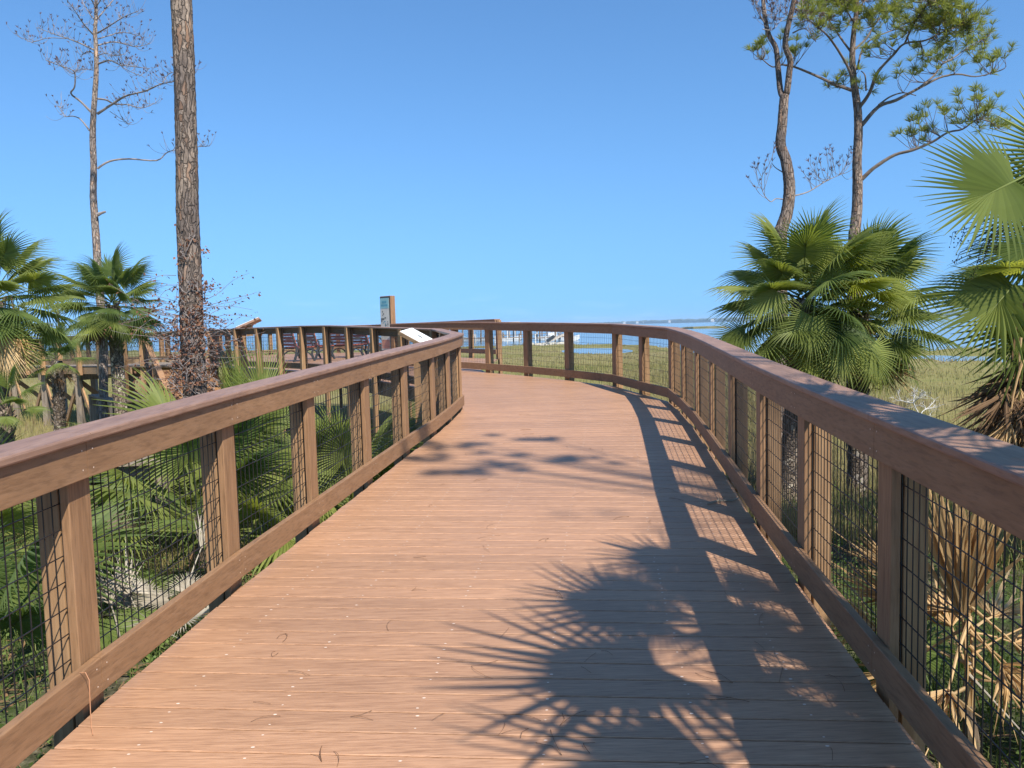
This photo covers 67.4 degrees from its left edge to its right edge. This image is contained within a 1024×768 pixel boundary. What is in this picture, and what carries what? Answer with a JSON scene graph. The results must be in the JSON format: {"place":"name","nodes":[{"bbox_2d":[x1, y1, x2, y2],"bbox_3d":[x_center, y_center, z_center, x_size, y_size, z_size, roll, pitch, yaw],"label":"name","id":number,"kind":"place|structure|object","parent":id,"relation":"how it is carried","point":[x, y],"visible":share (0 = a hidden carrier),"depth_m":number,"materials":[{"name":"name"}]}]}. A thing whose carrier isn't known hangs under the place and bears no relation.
{"place":"outdoors","nodes":[
{"label":"outdoors","id":0,"kind":"place"},
{"bbox_2d":[9,360,233,427],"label":"old walkway","id":1,"kind":"structure","parent":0,"point":[44,395],"depth_m":28.22,"materials":[{"name":"brown wood"}]},
{"bbox_2d":[10,335,109,375],"bbox_3d":[-17.861,-1.040,29.209,14.496,1.660,0.240,2,6,41],"label":"timber railing","id":2,"kind":"object","parent":1,"relation":"on","point":[78,367],"visible":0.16,"depth_m":26.86,"materials":[{"name":"brown wood"}]},
{"bbox_2d":[45,331,180,361],"bbox_3d":[-16.385,-1.223,30.911,14.496,1.626,0.240,2,6,41],"label":"timber railing","id":3,"kind":"object","parent":1,"relation":"on","point":[167,352],"visible":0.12,"depth_m":27.73,"materials":[{"name":"brown wood"}]},
{"bbox_2d":[123,331,145,393],"bbox_3d":[-12.063,-0.673,24.490,0.772,1.990,0.240,-1,4,5],"label":"timber railing","id":4,"kind":"object","parent":1,"relation":"on","point":[133,361],"visible":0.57,"depth_m":24.44,"materials":[{"name":"brown wood"}]},
{"bbox_2d":[30,352,933,767],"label":"boardwalk deck","id":5,"kind":"structure","parent":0,"point":[658,604],"depth_m":3.59,"materials":[{"name":"brown wood"}]},
{"bbox_2d":[158,331,298,361],"bbox_3d":[-11.585,-1.493,31.973,0.552,1.490,6.253,2,6,42],"label":"timber railing","id":6,"kind":"object","parent":5,"relation":"on","point":[269,343],"visible":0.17,"depth_m":32.55,"materials":[{"name":"brown wood"}]},
{"bbox_2d":[210,328,247,381],"bbox_3d":[-8.438,-0.635,22.755,0.244,1.990,4.211,-4,5,-31],"label":"timber railing","id":7,"kind":"object","parent":5,"relation":"on","point":[227,334],"visible":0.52,"depth_m":22.60,"materials":[{"name":"brown wood"}]},
{"bbox_2d":[236,317,261,335],"bbox_3d":[-7.168,-1.561,20.906,0.658,0.508,0.404,-3,4,-14],"label":"interpretive panel","id":8,"kind":"object","parent":7,"relation":"attached to","point":[248,323],"visible":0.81,"depth_m":20.79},
{"bbox_2d":[0,333,463,767],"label":"boardwalk railing","id":9,"kind":"object","parent":5,"relation":"attached to","point":[52,472],"visible":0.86,"depth_m":3.62,"materials":[{"name":"brown wood"}]},
{"bbox_2d":[81,672,92,734],"bbox_3d":[-1.577,1.186,2.861,0.115,0.207,0.023,3,6,45],"label":"needle","id":10,"kind":"object","parent":9,"relation":"attached to","point":[89,700],"visible":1,"depth_m":2.86,"materials":[{"name":"brown plant"}]},
{"bbox_2d":[283,333,315,361],"bbox_3d":[-7.046,-1.211,25.095,0.753,0.936,1.500,-4,5,-33],"label":"bench","id":11,"kind":"object","parent":5,"relation":"on","point":[291,342],"visible":0.5,"depth_m":24.65,"materials":[{"name":"brown wood"}]},
{"bbox_2d":[307,333,334,359],"bbox_3d":[-6.708,-1.317,26.391,0.753,0.936,1.500,-4,5,-33],"label":"bench","id":12,"kind":"object","parent":5,"relation":"on","point":[313,337],"visible":0.45,"depth_m":25.91,"materials":[{"name":"brown wood"}]},
{"bbox_2d":[330,333,363,356],"bbox_3d":[-5.903,-1.405,27.293,0.753,0.936,1.500,-4,5,-35],"label":"bench","id":13,"kind":"object","parent":5,"relation":"on","point":[341,337],"visible":0.45,"depth_m":26.94,"materials":[{"name":"brown wood"}]},
{"bbox_2d":[233,325,462,475],"bbox_3d":[-3.753,0.613,16.238,0.995,3.751,11.992,-4,5,-34],"label":"boardwalk railing","id":14,"kind":"object","parent":5,"relation":"attached to","point":[373,332],"visible":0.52,"depth_m":16.96,"materials":[{"name":"brown wood"}]},
{"bbox_2d":[353,335,381,353],"bbox_3d":[-5.301,-1.466,27.891,0.753,0.936,1.500,-4,5,-35],"label":"bench","id":15,"kind":"object","parent":5,"relation":"on","point":[358,341],"visible":0.34,"depth_m":27.58,"materials":[{"name":"brown wood"}]},
{"bbox_2d":[380,296,395,350],"bbox_3d":[-3.122,-1.312,19.354,0.161,1.804,0.460,-5,6,-43],"label":"information sign","id":16,"kind":"object","parent":5,"relation":"on","point":[387,310],"visible":0.6,"depth_m":19.22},
{"bbox_2d":[307,319,502,416],"bbox_3d":[-4.064,-0.366,28.975,2.180,3.853,14.751,-5,5,-37],"label":"boardwalk railing","id":17,"kind":"object","parent":5,"relation":"attached to","point":[471,339],"visible":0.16,"depth_m":24.12,"materials":[{"name":"brown wood"}]},
{"bbox_2d":[251,414,860,767],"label":"pine needles","id":18,"kind":"object","parent":5,"relation":"on","point":[583,667],"visible":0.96,"depth_m":3.01,"materials":[{"name":"brown plant"}]},
{"bbox_2d":[390,322,1023,767],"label":"boardwalk railing","id":19,"kind":"object","parent":5,"relation":"attached to","point":[918,456],"visible":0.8,"depth_m":3.22,"materials":[{"name":"brown wood"}]},
{"bbox_2d":[707,498,738,503],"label":"twig","id":20,"kind":"object","parent":5,"relation":"on","point":[718,500],"visible":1,"depth_m":5.75,"materials":[{"name":"grey wood"}]},
{"bbox_2d":[0,343,1023,767],"bbox_3d":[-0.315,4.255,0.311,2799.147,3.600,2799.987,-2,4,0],"label":"ground","id":21,"kind":"structure","parent":0,"point":[46,748],"depth_m":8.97,"materials":[{"name":"green plant"}]},
{"bbox_2d":[11,301,34,357],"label":"pine tree","id":22,"kind":"object","parent":21,"relation":"on","point":[20,303],"visible":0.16,"depth_m":71.86,"materials":[{"name":"green plant"}]},
{"bbox_2d":[0,362,52,506],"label":"sabal palm","id":23,"kind":"object","parent":21,"relation":"on","point":[7,419],"visible":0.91,"depth_m":11.99,"materials":[{"name":"green plant"}]},
{"bbox_2d":[0,208,92,407],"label":"sabal palm","id":24,"kind":"object","parent":21,"relation":"on","point":[17,341],"visible":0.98,"depth_m":13.44,"materials":[{"name":"green plant"}]},
{"bbox_2d":[0,426,104,559],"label":"palmetto","id":25,"kind":"object","parent":21,"relation":"on","point":[17,515],"visible":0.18,"depth_m":8.83,"materials":[{"name":"green plant"}]},
{"bbox_2d":[42,293,71,329],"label":"pine tree","id":26,"kind":"object","parent":21,"relation":"on","point":[57,313],"visible":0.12,"depth_m":61.97,"materials":[{"name":"green plant"}]},
{"bbox_2d":[25,320,98,430],"bbox_3d":[-11.294,0.378,19.083,1.672,3.964,1.797,1,5,34],"label":"sabal palm","id":27,"kind":"object","parent":21,"relation":"on","point":[58,380],"visible":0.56,"depth_m":18.99,"materials":[{"name":"green plant"}]},
{"bbox_2d":[0,484,190,667],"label":"palmetto","id":28,"kind":"object","parent":21,"relation":"on","point":[13,597],"visible":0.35,"depth_m":5.93,"materials":[{"name":"green plant"}]},
{"bbox_2d":[46,243,169,415],"bbox_3d":[-8.804,-0.430,17.115,2.590,5.516,2.476,-2,4,0],"label":"sabal palm","id":29,"kind":"object","parent":21,"relation":"on","point":[90,321],"visible":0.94,"depth_m":16.80,"materials":[{"name":"green plant"}]},
{"bbox_2d":[28,420,187,512],"bbox_3d":[-6.654,2.169,12.754,3.400,3.604,3.624,-2,4,0],"label":"palmetto","id":30,"kind":"object","parent":21,"relation":"on","point":[181,492],"depth_m":12.93,"materials":[{"name":"green plant"}]},
{"bbox_2d":[6,0,216,418],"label":"pine tree","id":31,"kind":"object","parent":21,"relation":"on","point":[103,358],"visible":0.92,"depth_m":18.45,"materials":[{"name":"brown plant"}]},
{"bbox_2d":[89,454,169,539],"bbox_3d":[-5.586,1.678,11.125,1.242,1.400,2.767,-4,5,-30],"label":"palmetto","id":32,"kind":"object","parent":21,"relation":"on","point":[126,470],"visible":0.02,"depth_m":10.21,"materials":[{"name":"green plant"}]},
{"bbox_2d":[88,394,170,421],"bbox_3d":[-8.957,1.328,17.980,4.801,1.990,0.993,1,5,35],"label":"timber railing","id":33,"kind":"object","parent":21,"relation":"on","point":[92,408],"visible":0.13,"depth_m":19.07,"materials":[{"name":"brown wood"}]},
{"bbox_2d":[116,605,177,639],"bbox_3d":[-2.844,1.898,6.114,0.539,0.355,0.913,-5,-11,-16],"label":"fallen frond","id":34,"kind":"object","parent":21,"relation":"on","point":[135,624],"visible":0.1,"depth_m":5.86,"materials":[{"name":"beige plant"}]},
{"bbox_2d":[58,421,284,526],"bbox_3d":[-5.057,2.041,11.926,3.641,4.084,3.902,-4,5,-26],"label":"palmetto","id":35,"kind":"object","parent":21,"relation":"on","point":[188,502],"visible":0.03,"depth_m":11.31,"materials":[{"name":"green plant"}]},
{"bbox_2d":[22,367,342,594],"bbox_3d":[-3.332,1.584,8.545,3.478,3.582,3.319,-2,4,0],"label":"palmetto","id":36,"kind":"object","parent":21,"relation":"on","point":[156,398],"visible":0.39,"depth_m":8.31,"materials":[{"name":"green plant"}]},
{"bbox_2d":[170,0,207,495],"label":"pine tree","id":37,"kind":"object","parent":21,"relation":"on","point":[186,179],"visible":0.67,"depth_m":12.85,"materials":[{"name":"brown plant"}]},
{"bbox_2d":[104,224,270,400],"bbox_3d":[-5.433,-0.573,12.832,2.586,4.192,1.062,-2,4,-5],"label":"vine","id":38,"kind":"object","parent":37,"relation":"attached to","point":[198,324],"visible":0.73,"depth_m":12.82,"materials":[{"name":"brown plant"}]},
{"bbox_2d":[143,332,234,398],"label":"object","id":39,"kind":"structure","parent":21,"relation":"on","point":[157,371],"depth_m":23.58,"materials":[{"name":"brown wood"}]},
{"bbox_2d":[110,340,351,550],"bbox_3d":[-3.330,0.747,9.326,2.921,2.668,3.382,-2,4,0],"label":"palmetto","id":40,"kind":"object","parent":21,"relation":"on","point":[238,378],"visible":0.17,"depth_m":9.26,"materials":[{"name":"green plant"}]},
{"bbox_2d":[239,422,341,496],"bbox_3d":[-4.356,2.055,14.359,3.132,3.313,3.251,-2,4,0],"label":"palmetto","id":41,"kind":"object","parent":21,"relation":"on","point":[275,447],"depth_m":13.87,"materials":[{"name":"green plant"}]},
{"bbox_2d":[239,393,422,542],"bbox_3d":[-2.137,1.602,10.185,2.937,2.972,3.270,-2,4,0],"label":"palmetto","id":42,"kind":"object","parent":21,"relation":"on","point":[347,439],"visible":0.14,"depth_m":9.59,"materials":[{"name":"green plant"}]},
{"bbox_2d":[280,414,412,514],"bbox_3d":[-2.424,1.823,12.367,3.086,2.990,2.806,-2,4,0],"label":"palmetto","id":43,"kind":"object","parent":21,"relation":"on","point":[384,428],"visible":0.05,"depth_m":12.30,"materials":[{"name":"green plant"}]},
{"bbox_2d":[398,328,431,448],"bbox_3d":[-1.477,0.291,12.387,0.529,2.399,0.423,0,4,15],"label":"interpretive panel","id":44,"kind":"object","parent":21,"relation":"on","point":[413,336],"visible":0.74,"depth_m":12.30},
{"bbox_2d":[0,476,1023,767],"bbox_3d":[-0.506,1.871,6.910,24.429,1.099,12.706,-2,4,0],"label":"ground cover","id":45,"kind":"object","parent":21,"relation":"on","point":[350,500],"visible":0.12,"depth_m":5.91,"materials":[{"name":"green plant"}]},
{"bbox_2d":[98,611,122,617],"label":"fallen frond","id":46,"kind":"object","parent":45,"relation":"on","point":[107,614],"visible":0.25,"depth_m":6.18,"materials":[{"name":"grey plant"}]},
{"bbox_2d":[96,558,127,636],"bbox_3d":[-3.289,1.761,6.233,0.565,0.372,0.958,18,14,-39],"label":"fallen frond","id":47,"kind":"object","parent":45,"relation":"on","point":[111,595],"visible":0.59,"depth_m":6.31,"materials":[{"name":"beige plant"}]},
{"bbox_2d":[96,539,141,610],"bbox_3d":[-3.288,1.768,6.522,0.558,0.368,0.946,-6,39,-41],"label":"fallen frond","id":48,"kind":"object","parent":45,"relation":"on","point":[126,588],"visible":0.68,"depth_m":6.61,"materials":[{"name":"beige plant"}]},
{"bbox_2d":[114,583,145,609],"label":"fallen frond","id":49,"kind":"object","parent":45,"relation":"on","point":[126,603],"visible":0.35,"depth_m":6.74,"materials":[{"name":"grey plant"}]},
{"bbox_2d":[118,577,166,607],"bbox_3d":[-3.286,1.865,6.900,0.516,0.068,0.718,23,0,-45],"label":"fallen frond","id":50,"kind":"object","parent":45,"relation":"on","point":[146,589],"visible":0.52,"depth_m":6.96,"materials":[{"name":"beige plant"}]},
{"bbox_2d":[131,593,168,611],"bbox_3d":[-2.946,1.847,6.506,0.419,0.054,0.577,22,1,41],"label":"rock","id":51,"kind":"object","parent":45,"relation":"on","point":[160,600],"visible":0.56,"depth_m":6.45,"materials":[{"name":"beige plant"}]},
{"bbox_2d":[133,588,179,606],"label":"fallen frond","id":52,"kind":"object","parent":45,"relation":"on","point":[166,595],"visible":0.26,"depth_m":6.94,"materials":[{"name":"beige plant"}]},
{"bbox_2d":[171,605,208,636],"bbox_3d":[-2.640,1.911,6.232,0.646,0.058,0.463,-24,9,23],"label":"fallen frond","id":53,"kind":"object","parent":45,"relation":"on","point":[203,611],"visible":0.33,"depth_m":6.14,"materials":[{"name":"beige plant"}]},
{"bbox_2d":[0,537,1023,767],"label":"debris","id":54,"kind":"object","parent":21,"relation":"on","point":[978,645],"visible":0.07,"depth_m":5.57,"materials":[{"name":"brown plant"}]},
{"bbox_2d":[522,342,563,345],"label":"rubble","id":55,"kind":"object","parent":21,"relation":"on","point":[551,343],"visible":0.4,"depth_m":139.47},
{"bbox_2d":[545,333,563,342],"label":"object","id":56,"kind":"object","parent":21,"relation":"on","point":[554,338],"visible":0.68,"depth_m":149.47,"materials":[{"name":"white metal"}]},
{"bbox_2d":[745,0,860,437],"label":"pine tree","id":57,"kind":"object","parent":21,"relation":"on","point":[789,195],"visible":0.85,"depth_m":16.42,"materials":[{"name":"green plant"}]},
{"bbox_2d":[701,196,916,508],"bbox_3d":[4.218,-0.382,11.070,2.831,4.616,2.757,1,5,25],"label":"sabal palm","id":58,"kind":"object","parent":21,"relation":"on","point":[802,331],"visible":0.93,"depth_m":10.49,"materials":[{"name":"green plant"}]},
{"bbox_2d":[768,207,968,500],"bbox_3d":[5.223,-0.317,11.434,2.921,4.352,2.916,-2,4,0],"label":"sabal palm","id":59,"kind":"object","parent":21,"relation":"on","point":[895,349],"visible":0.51,"depth_m":10.75,"materials":[{"name":"green plant"}]},
{"bbox_2d":[744,0,1020,459],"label":"pine tree","id":60,"kind":"object","parent":21,"relation":"on","point":[944,14],"visible":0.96,"depth_m":16.73,"materials":[{"name":"green plant"}]},
{"bbox_2d":[891,386,945,415],"bbox_3d":[13.130,0.666,24.595,1.615,1.238,1.272,-4,5,-26],"label":"dead shrub","id":61,"kind":"object","parent":21,"relation":"on","point":[918,398],"visible":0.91,"depth_m":24.56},
{"bbox_2d":[831,489,1023,767],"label":"young palm","id":62,"kind":"object","parent":21,"relation":"on","point":[1016,685],"visible":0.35,"depth_m":4.16,"materials":[{"name":"beige plant"}]},
{"bbox_2d":[901,91,1023,447],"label":"sabal palm","id":63,"kind":"object","parent":21,"relation":"on","point":[990,295],"visible":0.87,"depth_m":6.67,"materials":[{"name":"green plant"}]},
{"bbox_2d":[0,0,1023,337],"label":"sky","id":64,"kind":"structure","parent":0,"point":[562,161],"materials":[{"name":"blue"}]},
{"bbox_2d":[44,316,1002,361],"bbox_3d":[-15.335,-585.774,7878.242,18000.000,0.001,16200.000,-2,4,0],"label":"water","id":65,"kind":"structure","parent":0,"point":[599,338],"depth_m":194.56,"materials":[{"name":"blue liquid"}]},
{"bbox_2d":[462,330,484,343],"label":"dock","id":66,"kind":"object","parent":65,"relation":"in","point":[475,337],"visible":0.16,"depth_m":182.17,"materials":[{"name":"white wood"}]},
{"bbox_2d":[493,331,522,342],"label":"dock","id":67,"kind":"object","parent":65,"relation":"in","point":[519,337],"visible":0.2,"depth_m":174.46,"materials":[{"name":"white wood"}]},
{"bbox_2d":[502,335,520,340],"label":"boat","id":68,"kind":"object","parent":65,"relation":"on","point":[504,339],"visible":0.37,"depth_m":194.28,"materials":[{"name":"white metal"}]},
{"bbox_2d":[502,331,561,338],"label":"dock","id":69,"kind":"object","parent":65,"relation":"in","point":[521,334],"visible":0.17,"depth_m":215.45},
{"bbox_2d":[536,332,556,339],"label":"boat","id":70,"kind":"object","parent":65,"relation":"on","point":[550,333],"visible":0.29,"depth_m":195.13,"materials":[{"name":"white metal"}]},
{"bbox_2d":[532,331,563,342],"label":"dock","id":71,"kind":"object","parent":65,"relation":"in","point":[539,337],"visible":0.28,"depth_m":164.17,"materials":[{"name":"white wood"}]},
{"bbox_2d":[560,334,579,340],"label":"boat","id":72,"kind":"object","parent":65,"relation":"on","point":[577,337],"visible":0.43,"depth_m":177.69,"materials":[{"name":"white metal"}]},
{"bbox_2d":[682,326,729,328],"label":"land","id":73,"kind":"structure","parent":0,"point":[699,327],"depth_m":398.26,"materials":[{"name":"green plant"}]},
{"bbox_2d":[590,311,968,323],"bbox_3d":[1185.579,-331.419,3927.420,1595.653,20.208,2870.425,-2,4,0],"label":"land","id":74,"kind":"structure","parent":0,"point":[677,321],"depth_m":3518.34,"materials":[{"name":"green plant"}]},
{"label":"fallen frond","id":75,"kind":"object","parent":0,"visible":0},
{"bbox_2d":[163,574,201,591],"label":"fallen frond","id":76,"kind":"object","parent":75,"relation":"on","point":[182,586],"visible":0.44,"depth_m":6.81,"materials":[{"name":"beige plant"}]},
{"bbox_2d":[181,509,239,584],"bbox_3d":[-2.861,1.469,7.021,0.552,0.936,0.364,-3,-30,15],"label":"fallen frond","id":77,"kind":"object","parent":76,"relation":"on","point":[200,539],"visible":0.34,"depth_m":7.04,"materials":[{"name":"beige plant"}]}
]}

